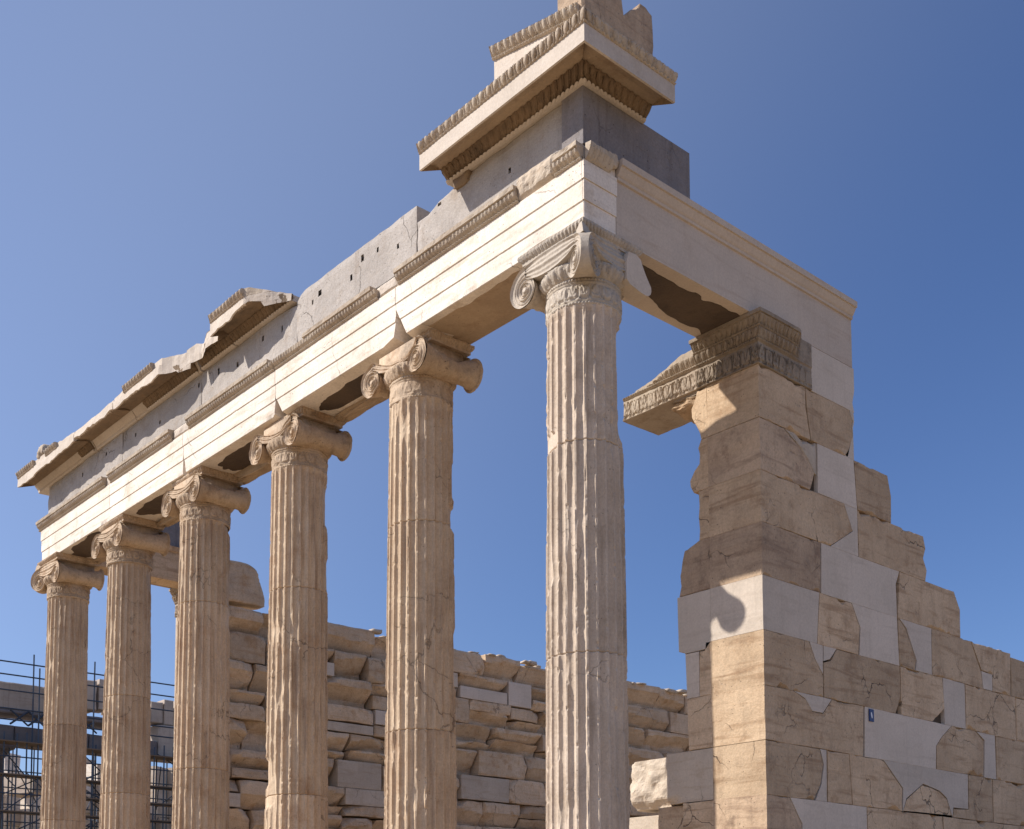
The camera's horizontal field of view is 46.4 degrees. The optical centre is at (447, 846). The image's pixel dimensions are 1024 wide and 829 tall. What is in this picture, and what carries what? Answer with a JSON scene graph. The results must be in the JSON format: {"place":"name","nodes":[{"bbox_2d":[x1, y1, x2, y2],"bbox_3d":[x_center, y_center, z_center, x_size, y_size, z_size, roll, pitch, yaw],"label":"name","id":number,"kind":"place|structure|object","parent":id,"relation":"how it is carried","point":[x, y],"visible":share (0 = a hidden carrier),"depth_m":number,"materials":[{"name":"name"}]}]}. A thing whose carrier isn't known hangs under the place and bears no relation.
{"place":"outdoors","nodes":[
{"label":"outdoors","id":0,"kind":"place"},
{"bbox_2d":[361,329,482,828],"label":"column","id":1,"kind":"structure","parent":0,"point":[416,380],"depth_m":10.88,"materials":[{"name":"stone"}]},
{"bbox_2d":[0,0,1023,775],"label":"sky","id":2,"kind":"structure","parent":0,"point":[161,161],"materials":[{"name":"blue"}]},
{"bbox_3d":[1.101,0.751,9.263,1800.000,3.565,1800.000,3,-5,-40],"label":"ground","id":3,"kind":"structure","parent":0,"visible":0},
{"bbox_2d":[0,679,173,828],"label":"temple","id":4,"kind":"structure","parent":3,"relation":"on","point":[14,699],"depth_m":71.54,"materials":[{"name":"stone"}]},
{"bbox_2d":[0,655,174,828],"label":"scaffold","id":5,"kind":"object","parent":3,"relation":"on","point":[92,782],"visible":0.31,"depth_m":67.00,"materials":[{"name":"metal"}]},
{"bbox_3d":[3.418,2.783,17.922,17.210,0.820,12.964,3,-5,-40],"label":"stepped base","id":6,"kind":"object","parent":3,"relation":"on","visible":0},
{"bbox_2d":[31,551,104,828],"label":"column","id":7,"kind":"structure","parent":6,"relation":"on","point":[65,582],"depth_m":17.41,"materials":[{"name":"stone"}]},
{"bbox_2d":[94,545,264,609],"bbox_3d":[-4.247,-4.315,18.899,2.964,0.676,0.667,3,-5,-40],"label":"architrave","id":8,"kind":"object","parent":7,"relation":"on","point":[245,590],"visible":0.34,"depth_m":19.20,"materials":[{"name":"stone"}]},
{"bbox_2d":[91,513,169,828],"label":"column","id":9,"kind":"structure","parent":6,"relation":"on","point":[127,546],"depth_m":15.78,"materials":[{"name":"stone"}]},
{"bbox_2d":[161,465,250,828],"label":"column","id":10,"kind":"structure","parent":6,"relation":"on","point":[202,502],"depth_m":14.14,"materials":[{"name":"stone"}]},
{"bbox_2d":[35,140,618,563],"bbox_3d":[-2.284,-4.836,13.726,0.749,0.833,11.315,3,-5,-40],"label":"architrave","id":11,"kind":"object","parent":10,"relation":"on","point":[456,280],"visible":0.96,"depth_m":11.54,"materials":[{"name":"stone"}]},
{"bbox_2d":[48,105,561,512],"bbox_3d":[-2.342,-5.433,13.756,0.465,0.534,10.738,3,-5,-40],"label":"frieze","id":12,"kind":"object","parent":11,"relation":"on","point":[377,259],"visible":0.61,"depth_m":11.89,"materials":[{"name":"grey stone"}]},
{"bbox_2d":[15,432,97,495],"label":"cornice block","id":13,"kind":"structure","parent":12,"relation":"on","point":[52,465],"depth_m":17.06,"materials":[{"name":"stone"}]},
{"bbox_2d":[36,444,48,458],"bbox_3d":[-5.701,-5.700,17.135,0.298,0.232,0.514,3,-5,-40],"label":"broken ornament","id":14,"kind":"object","parent":13,"relation":"on","point":[40,452],"visible":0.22,"depth_m":17.12,"materials":[{"name":"stone"}]},
{"bbox_2d":[74,400,138,450],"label":"cornice block","id":15,"kind":"structure","parent":12,"relation":"on","point":[106,425],"depth_m":15.78,"materials":[{"name":"stone"}]},
{"bbox_2d":[113,353,203,420],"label":"cornice block","id":16,"kind":"structure","parent":12,"relation":"on","point":[149,388],"depth_m":14.59,"materials":[{"name":"stone"}]},
{"bbox_2d":[186,330,237,370],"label":"broken cornice block","id":17,"kind":"structure","parent":12,"relation":"on","point":[209,352],"depth_m":13.72,"materials":[{"name":"stone"}]},
{"bbox_2d":[208,287,299,345],"bbox_3d":[-2.042,-5.814,12.951,0.636,0.240,1.225,3,-5,-40],"label":"pointed cornice fragment","id":18,"kind":"object","parent":12,"relation":"on","point":[241,316],"visible":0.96,"depth_m":12.89,"materials":[{"name":"stone"}]},
{"bbox_2d":[416,6,677,189],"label":"corner cornice","id":19,"kind":"structure","parent":12,"relation":"attached to","point":[591,51],"depth_m":9.49,"materials":[{"name":"stone"}]},
{"bbox_2d":[489,2,578,79],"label":"raking cornice","id":20,"kind":"structure","parent":19,"relation":"on","point":[510,51],"depth_m":9.34,"materials":[{"name":"stone"}]},
{"bbox_2d":[558,0,652,54],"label":"gutter block","id":21,"kind":"structure","parent":19,"relation":"on","point":[634,24],"depth_m":9.17,"materials":[{"name":"stone"}]},
{"bbox_2d":[249,406,351,828],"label":"column","id":22,"kind":"structure","parent":6,"relation":"on","point":[298,448],"depth_m":12.52,"materials":[{"name":"stone"}]},
{"bbox_2d":[173,606,688,828],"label":"wall","id":23,"kind":"structure","parent":6,"relation":"on","point":[500,741],"depth_m":22.10,"materials":[{"name":"stone"}]},
{"bbox_2d":[169,588,177,617],"bbox_3d":[-3.990,-3.925,19.065,0.677,0.443,0.739,3,-5,-40],"label":"carved capital","id":24,"kind":"object","parent":23,"relation":"on","point":[173,592],"visible":0.12,"depth_m":19.12,"materials":[{"name":"stone"}]},
{"bbox_2d":[510,217,650,828],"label":"column","id":25,"kind":"structure","parent":6,"relation":"on","point":[576,282],"depth_m":9.27,"materials":[{"name":"stone"}]},
{"bbox_2d":[615,158,856,367],"bbox_3d":[2.487,-5.068,10.793,3.398,0.640,0.675,3,-5,-40],"label":"architrave","id":26,"kind":"object","parent":25,"relation":"on","point":[705,270],"visible":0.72,"depth_m":10.42,"materials":[{"name":"stone"}]},
{"bbox_2d":[562,85,689,198],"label":"corner frieze block","id":27,"kind":"structure","parent":26,"relation":"on","point":[588,115],"depth_m":9.60,"materials":[{"name":"stone"}]},
{"bbox_2d":[629,326,1023,828],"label":"wall","id":28,"kind":"structure","parent":6,"relation":"on","point":[818,616],"depth_m":11.12,"materials":[{"name":"stone"}]},
{"bbox_2d":[623,350,697,435],"bbox_3d":[2.230,-4.408,11.662,0.584,0.577,0.922,3,-5,-40],"label":"carved moulding fragment","id":29,"kind":"object","parent":28,"relation":"attached to","point":[662,403],"visible":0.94,"depth_m":11.52,"materials":[{"name":"stone"}]},
{"bbox_2d":[689,306,811,390],"bbox_3d":[2.871,-4.506,11.090,0.953,0.443,0.799,3,-5,-40],"label":"carved wall capital","id":30,"kind":"object","parent":28,"relation":"on","point":[771,341],"visible":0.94,"depth_m":10.85,"materials":[{"name":"stone"}]},
{"bbox_2d":[869,709,873,721],"bbox_3d":[4.098,-1.269,11.505,0.080,0.120,0.010,3,-5,-40],"label":"sign plate","id":31,"kind":"object","parent":28,"relation":"attached to","point":[871,715],"visible":1,"depth_m":11.50,"materials":[{"name":"blue metal"}]}
]}

